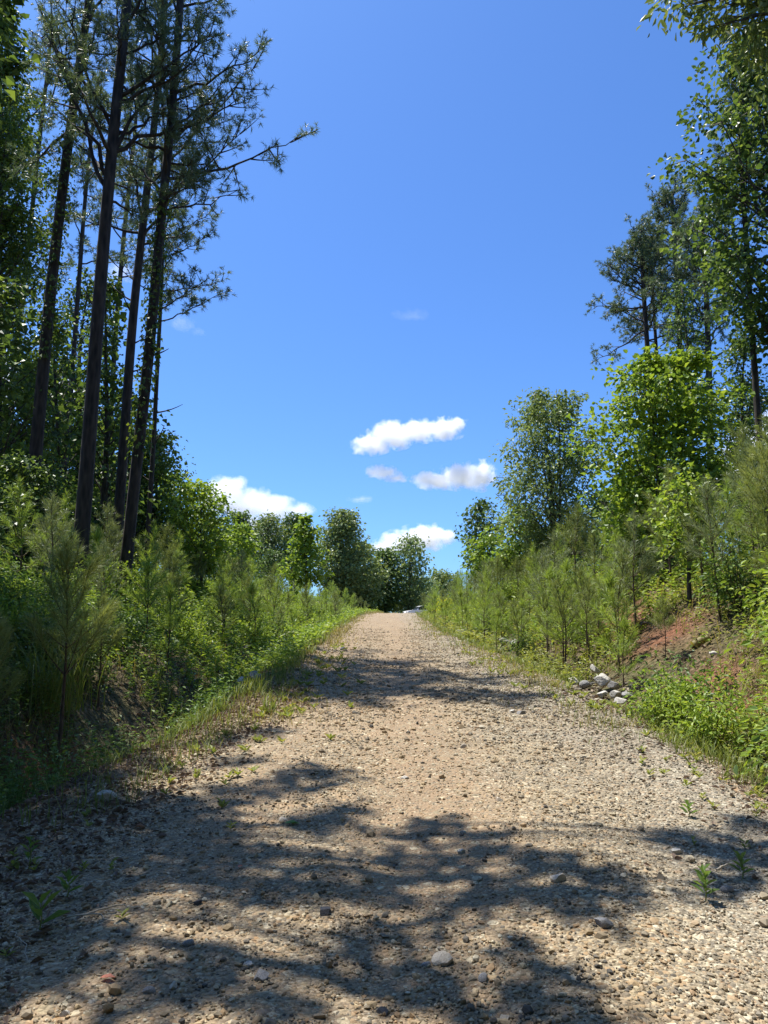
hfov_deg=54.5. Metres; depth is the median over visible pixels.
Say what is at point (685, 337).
broadleaf tree
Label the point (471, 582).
pine sapling
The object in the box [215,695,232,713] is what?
grass clump
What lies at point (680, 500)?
pine sapling
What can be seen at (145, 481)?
broadleaf tree
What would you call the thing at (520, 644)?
leafy bush
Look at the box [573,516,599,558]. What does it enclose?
pine sapling
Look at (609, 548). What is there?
pine sapling
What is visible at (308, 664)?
grass
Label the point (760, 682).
leafy bush
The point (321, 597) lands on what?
pine sapling
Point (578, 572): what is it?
pine sapling
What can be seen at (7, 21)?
broadleaf tree
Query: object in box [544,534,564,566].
pine sapling
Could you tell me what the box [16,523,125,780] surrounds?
pine sapling
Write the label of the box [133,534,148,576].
pine sapling
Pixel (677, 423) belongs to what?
broadleaf tree
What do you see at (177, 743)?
grass
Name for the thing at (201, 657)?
grass
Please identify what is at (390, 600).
broadleaf tree
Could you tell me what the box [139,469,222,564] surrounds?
broadleaf tree
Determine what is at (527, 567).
pine sapling
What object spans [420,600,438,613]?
leafy bush
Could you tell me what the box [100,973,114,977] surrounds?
fallen leaf
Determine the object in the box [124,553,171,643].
pine sapling
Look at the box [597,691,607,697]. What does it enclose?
rock
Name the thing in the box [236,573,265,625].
pine sapling
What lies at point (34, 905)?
weed plant
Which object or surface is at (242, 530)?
broadleaf tree
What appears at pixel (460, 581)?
pine sapling
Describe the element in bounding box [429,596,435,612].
pine sapling
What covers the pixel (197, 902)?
stone
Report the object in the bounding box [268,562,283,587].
pine sapling
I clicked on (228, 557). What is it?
pine sapling
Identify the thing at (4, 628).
pine sapling
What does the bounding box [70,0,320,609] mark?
pine tree
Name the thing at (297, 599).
leafy bush
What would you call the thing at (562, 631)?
pine sapling
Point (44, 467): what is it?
broadleaf tree
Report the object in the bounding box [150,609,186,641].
leafy bush
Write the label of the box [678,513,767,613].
leafy bush
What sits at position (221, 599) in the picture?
pine sapling
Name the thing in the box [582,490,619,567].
broadleaf tree
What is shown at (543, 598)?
pine sapling
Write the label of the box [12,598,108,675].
leafy bush
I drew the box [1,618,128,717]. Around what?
grass clump
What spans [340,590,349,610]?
pine sapling
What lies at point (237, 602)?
leafy bush
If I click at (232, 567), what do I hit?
pine sapling
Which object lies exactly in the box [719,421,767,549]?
pine sapling
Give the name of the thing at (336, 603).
pine sapling
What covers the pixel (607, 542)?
pine sapling
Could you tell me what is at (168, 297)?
pine tree
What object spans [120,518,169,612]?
pine sapling
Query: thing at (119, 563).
leafy bush
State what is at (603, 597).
leafy bush
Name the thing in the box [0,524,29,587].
leafy bush
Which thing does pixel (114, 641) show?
pine sapling
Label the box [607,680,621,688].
rock
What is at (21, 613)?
leafy bush
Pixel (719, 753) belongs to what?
grass
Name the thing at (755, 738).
leafy bush
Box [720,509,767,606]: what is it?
leafy bush
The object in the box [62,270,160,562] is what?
broadleaf tree
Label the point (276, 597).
pine sapling
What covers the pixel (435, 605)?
pine sapling
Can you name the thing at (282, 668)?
grass
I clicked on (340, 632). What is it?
grass
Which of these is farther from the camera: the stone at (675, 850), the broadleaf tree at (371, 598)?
the broadleaf tree at (371, 598)
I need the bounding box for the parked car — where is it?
[403,606,427,612]
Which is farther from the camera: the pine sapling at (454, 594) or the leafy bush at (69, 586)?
the pine sapling at (454, 594)
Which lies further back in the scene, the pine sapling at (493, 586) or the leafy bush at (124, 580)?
the pine sapling at (493, 586)
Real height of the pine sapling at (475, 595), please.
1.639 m
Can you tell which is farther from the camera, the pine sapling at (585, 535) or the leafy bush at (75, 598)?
the pine sapling at (585, 535)
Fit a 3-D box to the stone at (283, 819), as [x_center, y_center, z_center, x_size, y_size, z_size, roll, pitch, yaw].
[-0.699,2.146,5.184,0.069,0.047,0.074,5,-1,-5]
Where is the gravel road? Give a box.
[0,613,767,1023]
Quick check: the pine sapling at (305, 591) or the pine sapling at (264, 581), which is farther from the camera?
the pine sapling at (305, 591)
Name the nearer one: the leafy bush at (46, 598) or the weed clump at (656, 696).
the weed clump at (656, 696)
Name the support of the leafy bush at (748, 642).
on the ground at (92, 715)
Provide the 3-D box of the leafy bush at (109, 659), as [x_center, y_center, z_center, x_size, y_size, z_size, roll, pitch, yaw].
[-4.748,1.822,11.243,1.570,1.069,1.326,6,-11,-34]
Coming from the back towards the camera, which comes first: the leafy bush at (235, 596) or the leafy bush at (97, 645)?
the leafy bush at (235, 596)
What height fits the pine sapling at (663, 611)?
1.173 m
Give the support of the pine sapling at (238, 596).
on the ground at (92, 715)
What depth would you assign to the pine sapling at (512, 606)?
20.00 m
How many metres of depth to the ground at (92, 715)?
11.39 m
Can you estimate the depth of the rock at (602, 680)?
12.67 m
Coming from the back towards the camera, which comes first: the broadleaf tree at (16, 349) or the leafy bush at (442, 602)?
the leafy bush at (442, 602)
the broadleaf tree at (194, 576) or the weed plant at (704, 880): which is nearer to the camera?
the weed plant at (704, 880)
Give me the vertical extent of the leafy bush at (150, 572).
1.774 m
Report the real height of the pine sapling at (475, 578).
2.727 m
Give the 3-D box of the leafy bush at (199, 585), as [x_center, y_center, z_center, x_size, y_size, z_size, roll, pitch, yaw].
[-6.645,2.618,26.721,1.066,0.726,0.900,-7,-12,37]
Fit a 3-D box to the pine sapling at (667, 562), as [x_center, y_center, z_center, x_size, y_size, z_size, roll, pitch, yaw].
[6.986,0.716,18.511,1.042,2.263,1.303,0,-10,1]
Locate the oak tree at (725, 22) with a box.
[636,0,767,141]
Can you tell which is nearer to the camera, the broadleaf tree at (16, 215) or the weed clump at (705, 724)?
the weed clump at (705, 724)
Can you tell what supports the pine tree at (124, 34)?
on the ground at (92, 715)
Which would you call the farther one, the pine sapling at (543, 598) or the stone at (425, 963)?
the pine sapling at (543, 598)
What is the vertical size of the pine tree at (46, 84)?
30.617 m
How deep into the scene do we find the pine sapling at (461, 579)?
56.03 m
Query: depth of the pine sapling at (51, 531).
13.94 m
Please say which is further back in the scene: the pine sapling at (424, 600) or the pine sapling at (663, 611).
the pine sapling at (424, 600)
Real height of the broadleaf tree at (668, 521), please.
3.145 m
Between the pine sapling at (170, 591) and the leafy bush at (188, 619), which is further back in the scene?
the leafy bush at (188, 619)
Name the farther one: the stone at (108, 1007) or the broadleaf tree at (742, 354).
the broadleaf tree at (742, 354)
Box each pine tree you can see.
[3,0,81,453]
[4,0,126,559]
[19,0,276,585]
[46,67,137,544]
[65,0,272,574]
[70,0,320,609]
[84,137,237,578]
[89,38,179,500]
[584,212,703,520]
[618,239,679,436]
[620,171,725,462]
[637,185,760,561]
[682,76,767,548]
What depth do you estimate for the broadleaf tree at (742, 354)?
22.80 m
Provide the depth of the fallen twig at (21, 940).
3.35 m
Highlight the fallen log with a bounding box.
[690,635,710,647]
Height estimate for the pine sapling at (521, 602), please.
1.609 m
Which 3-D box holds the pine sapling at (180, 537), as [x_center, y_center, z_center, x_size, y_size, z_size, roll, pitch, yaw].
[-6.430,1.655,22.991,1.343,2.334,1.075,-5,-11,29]
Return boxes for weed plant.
[21,835,40,868]
[21,889,69,929]
[56,868,81,896]
[678,799,697,816]
[690,863,718,900]
[728,850,755,878]
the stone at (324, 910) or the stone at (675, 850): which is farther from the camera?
the stone at (675, 850)
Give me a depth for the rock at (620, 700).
11.54 m
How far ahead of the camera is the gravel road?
4.21 m
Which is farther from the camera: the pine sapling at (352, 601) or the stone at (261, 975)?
the pine sapling at (352, 601)
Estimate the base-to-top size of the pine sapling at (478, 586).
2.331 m
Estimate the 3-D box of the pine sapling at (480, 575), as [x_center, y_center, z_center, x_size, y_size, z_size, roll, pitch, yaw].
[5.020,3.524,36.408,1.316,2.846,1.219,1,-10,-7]
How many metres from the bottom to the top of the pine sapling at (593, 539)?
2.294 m
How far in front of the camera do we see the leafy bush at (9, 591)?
11.58 m
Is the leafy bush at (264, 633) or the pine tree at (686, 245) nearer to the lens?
the leafy bush at (264, 633)
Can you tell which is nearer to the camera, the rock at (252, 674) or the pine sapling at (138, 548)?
the rock at (252, 674)
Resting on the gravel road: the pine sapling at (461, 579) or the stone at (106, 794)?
the stone at (106, 794)
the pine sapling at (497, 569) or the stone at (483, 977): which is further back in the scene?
the pine sapling at (497, 569)
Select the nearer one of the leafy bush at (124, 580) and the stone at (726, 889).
the stone at (726, 889)
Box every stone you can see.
[59,1010,69,1016]
[96,790,116,801]
[103,1003,113,1013]
[142,986,155,993]
[169,981,176,989]
[182,939,193,946]
[193,899,201,905]
[243,961,252,966]
[254,968,268,982]
[279,817,287,821]
[320,906,330,915]
[377,1006,387,1015]
[421,961,430,966]
[431,951,452,965]
[457,848,464,853]
[478,972,487,982]
[500,1014,509,1019]
[550,873,565,882]
[594,917,612,928]
[670,848,681,853]
[720,885,733,892]
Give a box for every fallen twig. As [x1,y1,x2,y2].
[10,931,27,960]
[67,913,113,920]
[85,904,139,913]
[716,863,736,870]
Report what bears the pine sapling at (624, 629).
on the ground at (92, 715)
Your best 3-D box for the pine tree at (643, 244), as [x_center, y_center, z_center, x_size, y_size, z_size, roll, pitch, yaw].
[13.495,-5.780,37.331,5.810,19.472,5.124,-8,-13,41]
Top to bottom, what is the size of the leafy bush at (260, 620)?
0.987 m
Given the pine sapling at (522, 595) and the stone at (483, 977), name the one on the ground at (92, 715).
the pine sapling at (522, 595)
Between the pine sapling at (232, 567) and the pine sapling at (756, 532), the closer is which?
the pine sapling at (756, 532)
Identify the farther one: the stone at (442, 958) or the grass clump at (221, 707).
the grass clump at (221, 707)
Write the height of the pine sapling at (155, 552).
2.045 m
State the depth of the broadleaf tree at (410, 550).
110.96 m
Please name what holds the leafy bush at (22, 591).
on the ground at (92, 715)
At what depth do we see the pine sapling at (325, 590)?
53.25 m
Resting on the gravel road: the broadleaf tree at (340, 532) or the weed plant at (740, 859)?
the weed plant at (740, 859)
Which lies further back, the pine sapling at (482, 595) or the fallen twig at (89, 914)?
the pine sapling at (482, 595)
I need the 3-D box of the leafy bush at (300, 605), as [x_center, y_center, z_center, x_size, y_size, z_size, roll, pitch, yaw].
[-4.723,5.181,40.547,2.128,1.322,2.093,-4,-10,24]
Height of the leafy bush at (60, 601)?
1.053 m
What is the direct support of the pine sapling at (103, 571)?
on the ground at (92, 715)
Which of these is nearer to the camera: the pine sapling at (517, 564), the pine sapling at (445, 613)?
the pine sapling at (517, 564)
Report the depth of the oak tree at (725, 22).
11.90 m
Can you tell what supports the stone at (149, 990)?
on the gravel road
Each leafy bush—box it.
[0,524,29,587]
[0,554,51,616]
[0,572,36,610]
[0,577,78,664]
[0,587,62,657]
[0,590,54,653]
[0,596,18,635]
[1,548,36,585]
[9,582,105,669]
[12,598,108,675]
[13,556,88,612]
[17,564,103,605]
[25,561,61,602]
[31,602,128,662]
[35,560,106,591]
[38,575,95,621]
[46,611,128,680]
[47,578,98,616]
[82,566,167,655]
[84,551,159,604]
[87,561,137,600]
[97,551,147,586]
[127,586,187,633]
[133,567,154,590]
[136,557,181,592]
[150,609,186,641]
[164,603,216,639]
[187,577,212,593]
[215,578,248,611]
[225,587,251,612]
[238,618,278,645]
[243,612,281,629]
[246,589,276,608]
[250,599,302,639]
[255,576,270,591]
[264,584,295,603]
[282,602,305,620]
[285,587,303,603]
[291,596,314,612]
[293,601,312,612]
[309,606,327,616]
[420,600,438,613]
[431,596,451,610]
[467,605,500,633]
[484,604,517,634]
[492,574,524,601]
[498,626,544,656]
[515,591,536,609]
[547,604,594,639]
[568,549,598,581]
[585,554,615,575]
[591,568,616,608]
[616,629,752,729]
[632,550,684,581]
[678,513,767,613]
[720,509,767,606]
[721,566,767,641]
[723,570,767,663]
[727,686,767,761]
[728,678,767,784]
[732,706,767,788]
[755,632,767,695]
[755,662,767,687]
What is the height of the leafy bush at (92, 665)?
1.006 m
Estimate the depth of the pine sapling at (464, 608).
30.21 m
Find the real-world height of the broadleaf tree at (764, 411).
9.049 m
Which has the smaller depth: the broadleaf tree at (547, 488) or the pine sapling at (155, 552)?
the pine sapling at (155, 552)
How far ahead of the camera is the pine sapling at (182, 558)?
24.57 m
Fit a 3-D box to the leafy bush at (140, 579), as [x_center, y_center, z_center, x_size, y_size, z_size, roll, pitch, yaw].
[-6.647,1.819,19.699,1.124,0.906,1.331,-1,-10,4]
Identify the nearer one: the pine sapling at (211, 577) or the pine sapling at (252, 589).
the pine sapling at (252, 589)
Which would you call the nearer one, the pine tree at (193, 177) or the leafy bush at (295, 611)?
the pine tree at (193, 177)
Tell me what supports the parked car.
on the gravel road
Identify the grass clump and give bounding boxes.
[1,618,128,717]
[101,743,139,764]
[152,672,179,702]
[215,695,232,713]
[257,693,277,713]
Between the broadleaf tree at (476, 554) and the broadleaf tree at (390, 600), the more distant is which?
the broadleaf tree at (390, 600)
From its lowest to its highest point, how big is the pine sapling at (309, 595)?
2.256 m
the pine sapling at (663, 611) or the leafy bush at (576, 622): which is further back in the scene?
the leafy bush at (576, 622)
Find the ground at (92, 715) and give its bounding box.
[0,568,767,839]
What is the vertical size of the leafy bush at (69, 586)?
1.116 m
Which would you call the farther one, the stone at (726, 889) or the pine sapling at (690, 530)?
the pine sapling at (690, 530)
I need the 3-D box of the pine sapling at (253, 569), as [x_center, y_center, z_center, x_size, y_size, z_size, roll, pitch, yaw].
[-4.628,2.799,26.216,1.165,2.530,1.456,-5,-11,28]
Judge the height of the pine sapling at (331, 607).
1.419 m
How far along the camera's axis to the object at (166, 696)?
12.23 m
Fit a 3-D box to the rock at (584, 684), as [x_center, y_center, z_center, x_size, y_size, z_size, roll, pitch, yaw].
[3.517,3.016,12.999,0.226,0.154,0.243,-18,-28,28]
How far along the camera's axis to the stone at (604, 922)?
3.49 m
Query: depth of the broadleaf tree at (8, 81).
17.45 m
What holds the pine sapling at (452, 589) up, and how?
on the ground at (92, 715)
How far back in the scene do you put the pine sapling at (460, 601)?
32.01 m
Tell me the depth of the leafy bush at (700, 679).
9.34 m
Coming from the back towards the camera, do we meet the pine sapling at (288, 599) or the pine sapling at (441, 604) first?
the pine sapling at (441, 604)
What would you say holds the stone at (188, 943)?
on the gravel road
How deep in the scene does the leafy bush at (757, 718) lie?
7.22 m
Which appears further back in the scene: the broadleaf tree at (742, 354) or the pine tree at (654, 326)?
the pine tree at (654, 326)
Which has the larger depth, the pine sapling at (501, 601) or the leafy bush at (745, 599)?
the pine sapling at (501, 601)
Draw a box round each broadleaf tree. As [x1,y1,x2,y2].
[0,0,40,111]
[0,0,59,350]
[0,1,33,129]
[0,86,71,571]
[0,276,75,563]
[0,448,105,579]
[2,352,118,578]
[3,305,102,558]
[4,419,77,566]
[47,262,123,522]
[60,416,182,569]
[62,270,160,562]
[91,387,182,562]
[110,424,201,569]
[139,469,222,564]
[158,478,247,594]
[184,518,236,584]
[213,521,267,577]
[214,529,264,581]
[222,509,266,562]
[246,510,293,575]
[253,548,293,590]
[275,511,319,593]
[275,513,334,601]
[311,506,380,598]
[316,539,400,608]
[368,547,413,612]
[384,531,440,612]
[401,575,443,612]
[425,568,459,597]
[453,497,506,583]
[454,528,520,592]
[483,386,618,576]
[484,502,541,575]
[548,342,759,577]
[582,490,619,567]
[606,457,684,566]
[626,461,737,608]
[646,30,767,365]
[656,279,730,552]
[698,329,767,557]
[708,385,767,550]
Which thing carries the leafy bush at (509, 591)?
on the ground at (92, 715)
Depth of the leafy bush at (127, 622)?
13.18 m
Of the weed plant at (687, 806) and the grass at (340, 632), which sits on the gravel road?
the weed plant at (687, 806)
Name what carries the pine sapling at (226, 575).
on the ground at (92, 715)
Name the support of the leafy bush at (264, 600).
on the ground at (92, 715)
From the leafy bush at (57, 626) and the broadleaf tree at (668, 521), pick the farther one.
the broadleaf tree at (668, 521)
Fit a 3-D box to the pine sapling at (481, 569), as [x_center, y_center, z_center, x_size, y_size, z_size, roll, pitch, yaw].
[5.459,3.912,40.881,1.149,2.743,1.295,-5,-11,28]
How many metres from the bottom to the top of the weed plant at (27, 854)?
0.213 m
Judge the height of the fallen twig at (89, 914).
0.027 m
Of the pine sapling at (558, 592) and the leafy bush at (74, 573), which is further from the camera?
the pine sapling at (558, 592)
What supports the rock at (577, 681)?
on the ground at (92, 715)
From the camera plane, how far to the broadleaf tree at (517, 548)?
33.07 m
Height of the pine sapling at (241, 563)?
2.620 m
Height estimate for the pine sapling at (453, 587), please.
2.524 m
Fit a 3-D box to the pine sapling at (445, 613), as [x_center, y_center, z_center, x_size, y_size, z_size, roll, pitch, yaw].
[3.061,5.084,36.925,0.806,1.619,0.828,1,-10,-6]
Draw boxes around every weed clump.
[618,662,727,731]
[652,675,767,756]
[713,685,767,758]
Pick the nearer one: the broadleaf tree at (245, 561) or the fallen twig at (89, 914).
the fallen twig at (89, 914)
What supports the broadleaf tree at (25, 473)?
on the ground at (92, 715)
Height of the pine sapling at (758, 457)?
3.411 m
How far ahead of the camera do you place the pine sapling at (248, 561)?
32.25 m
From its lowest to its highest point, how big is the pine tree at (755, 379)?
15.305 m
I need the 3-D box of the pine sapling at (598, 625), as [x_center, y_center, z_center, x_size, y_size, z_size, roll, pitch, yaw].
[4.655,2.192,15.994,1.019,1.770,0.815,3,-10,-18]
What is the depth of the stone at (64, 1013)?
2.76 m
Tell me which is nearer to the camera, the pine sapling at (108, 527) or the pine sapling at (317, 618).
the pine sapling at (108, 527)
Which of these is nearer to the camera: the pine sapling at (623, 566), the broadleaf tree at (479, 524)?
the pine sapling at (623, 566)
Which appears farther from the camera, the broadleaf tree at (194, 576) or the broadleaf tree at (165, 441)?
the broadleaf tree at (194, 576)
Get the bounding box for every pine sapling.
[0,475,54,588]
[0,607,28,706]
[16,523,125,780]
[22,499,68,584]
[28,490,86,578]
[41,490,94,565]
[78,524,116,601]
[82,588,127,707]
[88,540,129,597]
[89,501,122,585]
[97,516,122,570]
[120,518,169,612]
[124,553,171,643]
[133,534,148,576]
[146,540,165,582]
[146,578,193,670]
[148,546,189,611]
[151,522,196,598]
[160,531,189,579]
[164,541,187,579]
[165,549,193,599]
[188,550,207,594]
[198,554,246,638]
[207,548,226,581]
[208,559,239,605]
[209,582,235,644]
[221,553,234,580]
[221,558,240,592]
[233,550,256,586]
[233,555,246,583]
[233,557,270,612]
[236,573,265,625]
[238,554,259,589]
[238,580,269,640]
[258,577,294,623]
[259,577,275,612]
[262,574,284,614]
[267,607,285,636]
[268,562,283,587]
[280,590,295,625]
[285,604,300,632]
[298,582,318,607]
[298,584,315,618]
[314,589,329,614]
[314,608,322,626]
[319,588,332,609]
[319,609,327,621]
[325,603,337,621]
[327,588,346,615]
[329,590,342,614]
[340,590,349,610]
[349,595,355,609]
[420,593,426,608]
[429,592,441,617]
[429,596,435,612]
[436,601,448,621]
[438,588,448,605]
[438,599,451,623]
[447,577,457,603]
[448,576,462,600]
[448,600,463,628]
[449,586,472,625]
[450,569,467,597]
[450,589,461,615]
[457,569,468,590]
[459,603,475,630]
[462,588,475,614]
[465,583,473,604]
[466,576,478,591]
[467,578,501,641]
[468,565,504,612]
[469,591,478,615]
[473,563,479,589]
[473,576,490,596]
[474,589,494,634]
[475,559,493,583]
[476,558,500,598]
[485,555,510,605]
[487,545,514,596]
[487,608,506,645]
[490,584,509,621]
[493,591,511,637]
[504,595,531,659]
[506,556,526,599]
[510,598,533,638]
[515,588,534,628]
[516,567,538,619]
[518,551,544,599]
[519,548,530,578]
[520,542,551,607]
[526,564,568,650]
[527,548,561,637]
[529,587,560,656]
[532,567,596,662]
[537,529,570,581]
[543,570,585,666]
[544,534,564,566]
[545,568,573,630]
[549,525,577,580]
[551,556,587,624]
[554,500,592,585]
[565,561,605,649]
[566,501,599,569]
[568,577,603,659]
[570,567,605,640]
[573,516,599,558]
[577,575,620,652]
[580,529,607,593]
[583,517,615,573]
[584,565,641,671]
[593,547,645,645]
[594,501,622,551]
[596,524,632,600]
[598,507,664,636]
[600,533,653,629]
[606,615,640,686]
[638,461,698,585]
[647,501,682,581]
[648,594,676,658]
[661,476,700,576]
[673,475,727,599]
[675,488,725,568]
[677,475,746,620]
[708,487,754,563]
[709,476,766,590]
[712,434,766,576]
[713,471,767,591]
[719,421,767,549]
[732,413,767,525]
[732,470,767,579]
[738,477,767,546]
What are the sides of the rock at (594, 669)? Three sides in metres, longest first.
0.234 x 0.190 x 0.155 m
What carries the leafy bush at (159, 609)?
on the ground at (92, 715)
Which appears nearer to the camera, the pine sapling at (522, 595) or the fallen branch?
the fallen branch
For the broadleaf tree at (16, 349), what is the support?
on the ground at (92, 715)
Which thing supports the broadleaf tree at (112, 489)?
on the ground at (92, 715)
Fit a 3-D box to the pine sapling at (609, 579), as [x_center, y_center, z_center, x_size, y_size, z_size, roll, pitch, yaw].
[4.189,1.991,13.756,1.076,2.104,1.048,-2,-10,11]
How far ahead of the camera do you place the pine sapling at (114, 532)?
19.25 m
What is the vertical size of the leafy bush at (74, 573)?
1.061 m
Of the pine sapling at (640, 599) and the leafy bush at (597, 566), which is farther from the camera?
the leafy bush at (597, 566)
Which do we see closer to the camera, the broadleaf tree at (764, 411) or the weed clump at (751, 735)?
the weed clump at (751, 735)
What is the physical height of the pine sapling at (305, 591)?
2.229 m
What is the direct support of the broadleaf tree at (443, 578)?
on the ground at (92, 715)
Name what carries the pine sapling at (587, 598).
on the ground at (92, 715)
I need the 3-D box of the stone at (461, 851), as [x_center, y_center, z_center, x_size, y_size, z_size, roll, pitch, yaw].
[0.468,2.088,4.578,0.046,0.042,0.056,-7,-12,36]
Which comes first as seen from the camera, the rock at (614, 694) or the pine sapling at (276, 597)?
the rock at (614, 694)
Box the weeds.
[0,642,767,956]
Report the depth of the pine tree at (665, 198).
40.93 m
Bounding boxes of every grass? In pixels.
[0,558,767,800]
[2,661,312,832]
[4,610,379,772]
[202,612,681,728]
[235,610,382,656]
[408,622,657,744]
[415,611,767,787]
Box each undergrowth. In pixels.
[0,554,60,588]
[0,567,369,814]
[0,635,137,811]
[420,552,767,786]
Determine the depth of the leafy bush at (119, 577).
17.68 m
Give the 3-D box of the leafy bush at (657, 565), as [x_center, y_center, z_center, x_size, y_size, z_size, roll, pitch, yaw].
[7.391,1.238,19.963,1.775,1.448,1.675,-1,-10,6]
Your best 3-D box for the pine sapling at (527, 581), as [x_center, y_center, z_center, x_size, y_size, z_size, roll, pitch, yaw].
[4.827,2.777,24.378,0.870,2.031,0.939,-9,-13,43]
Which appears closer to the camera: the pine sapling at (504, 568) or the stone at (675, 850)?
the stone at (675, 850)
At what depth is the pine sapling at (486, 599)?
25.46 m
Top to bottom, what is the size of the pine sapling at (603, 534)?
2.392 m
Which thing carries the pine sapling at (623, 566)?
on the ground at (92, 715)
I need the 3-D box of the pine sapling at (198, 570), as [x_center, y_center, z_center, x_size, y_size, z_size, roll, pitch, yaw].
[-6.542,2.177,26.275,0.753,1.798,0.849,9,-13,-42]
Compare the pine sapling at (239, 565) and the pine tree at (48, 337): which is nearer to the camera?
the pine tree at (48, 337)
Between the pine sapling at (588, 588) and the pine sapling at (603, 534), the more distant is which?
the pine sapling at (603, 534)
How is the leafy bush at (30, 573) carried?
on the ground at (92, 715)
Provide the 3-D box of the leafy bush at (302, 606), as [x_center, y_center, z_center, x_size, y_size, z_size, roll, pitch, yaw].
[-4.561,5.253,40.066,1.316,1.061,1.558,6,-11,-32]
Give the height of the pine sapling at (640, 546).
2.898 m
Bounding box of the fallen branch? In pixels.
[637,621,652,627]
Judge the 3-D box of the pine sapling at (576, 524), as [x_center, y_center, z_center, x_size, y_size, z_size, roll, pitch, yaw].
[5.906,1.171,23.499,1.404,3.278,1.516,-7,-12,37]
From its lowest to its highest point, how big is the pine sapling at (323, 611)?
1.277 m
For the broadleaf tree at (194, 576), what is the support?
on the ground at (92, 715)
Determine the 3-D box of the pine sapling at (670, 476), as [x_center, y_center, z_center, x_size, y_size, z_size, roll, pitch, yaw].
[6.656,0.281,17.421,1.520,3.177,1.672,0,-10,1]
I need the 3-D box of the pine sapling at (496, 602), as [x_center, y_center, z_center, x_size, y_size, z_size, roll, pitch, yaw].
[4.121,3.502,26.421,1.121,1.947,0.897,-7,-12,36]
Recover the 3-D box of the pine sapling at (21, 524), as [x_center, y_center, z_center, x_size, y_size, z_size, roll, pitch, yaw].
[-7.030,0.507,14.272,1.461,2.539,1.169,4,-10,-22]
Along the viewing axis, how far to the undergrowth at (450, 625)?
15.71 m
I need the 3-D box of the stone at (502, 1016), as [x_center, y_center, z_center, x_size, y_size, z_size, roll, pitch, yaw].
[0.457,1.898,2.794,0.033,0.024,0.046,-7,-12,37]
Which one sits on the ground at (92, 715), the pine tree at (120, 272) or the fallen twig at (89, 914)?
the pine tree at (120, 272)
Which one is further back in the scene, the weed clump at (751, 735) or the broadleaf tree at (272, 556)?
the broadleaf tree at (272, 556)
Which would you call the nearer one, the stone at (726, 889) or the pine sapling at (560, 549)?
the stone at (726, 889)
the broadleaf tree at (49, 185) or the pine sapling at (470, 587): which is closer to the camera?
the broadleaf tree at (49, 185)
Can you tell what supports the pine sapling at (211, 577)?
on the ground at (92, 715)
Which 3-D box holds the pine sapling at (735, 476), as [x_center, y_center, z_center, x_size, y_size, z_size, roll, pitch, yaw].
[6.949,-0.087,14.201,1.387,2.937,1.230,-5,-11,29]
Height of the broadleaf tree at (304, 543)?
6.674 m
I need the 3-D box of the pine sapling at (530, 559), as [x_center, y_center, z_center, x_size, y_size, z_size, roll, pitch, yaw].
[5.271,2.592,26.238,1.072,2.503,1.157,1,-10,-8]
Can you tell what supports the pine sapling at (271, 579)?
on the ground at (92, 715)
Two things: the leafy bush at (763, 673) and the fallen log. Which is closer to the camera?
the leafy bush at (763, 673)
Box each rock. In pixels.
[236,676,245,684]
[247,671,260,680]
[569,677,579,684]
[579,680,591,688]
[590,664,600,673]
[594,675,610,686]
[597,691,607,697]
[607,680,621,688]
[609,690,621,698]
[614,697,626,703]
[621,692,632,699]
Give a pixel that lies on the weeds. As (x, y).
(221, 804)
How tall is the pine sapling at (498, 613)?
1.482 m
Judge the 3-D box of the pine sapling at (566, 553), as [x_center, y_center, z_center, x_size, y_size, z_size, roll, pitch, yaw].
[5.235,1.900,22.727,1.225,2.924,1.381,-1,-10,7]
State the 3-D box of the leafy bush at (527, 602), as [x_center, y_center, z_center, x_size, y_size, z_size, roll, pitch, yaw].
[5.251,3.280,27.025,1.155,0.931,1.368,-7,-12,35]
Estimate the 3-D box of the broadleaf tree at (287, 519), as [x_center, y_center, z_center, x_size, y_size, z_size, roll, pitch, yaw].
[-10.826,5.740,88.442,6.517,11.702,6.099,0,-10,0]
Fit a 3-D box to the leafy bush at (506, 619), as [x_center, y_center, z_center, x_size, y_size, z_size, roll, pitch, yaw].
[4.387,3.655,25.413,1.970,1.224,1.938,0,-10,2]
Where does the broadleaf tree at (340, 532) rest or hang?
on the ground at (92, 715)
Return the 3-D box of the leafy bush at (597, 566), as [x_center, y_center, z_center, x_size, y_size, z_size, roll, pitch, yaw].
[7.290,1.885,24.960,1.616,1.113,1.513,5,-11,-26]
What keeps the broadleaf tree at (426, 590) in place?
on the ground at (92, 715)
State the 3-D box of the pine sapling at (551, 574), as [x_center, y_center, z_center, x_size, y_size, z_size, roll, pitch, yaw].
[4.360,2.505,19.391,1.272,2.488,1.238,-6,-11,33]
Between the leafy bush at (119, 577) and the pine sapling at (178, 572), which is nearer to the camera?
the leafy bush at (119, 577)
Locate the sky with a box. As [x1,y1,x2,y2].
[0,0,767,612]
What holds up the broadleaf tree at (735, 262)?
on the ground at (92, 715)
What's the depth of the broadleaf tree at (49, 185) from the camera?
33.95 m
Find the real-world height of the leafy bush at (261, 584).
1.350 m

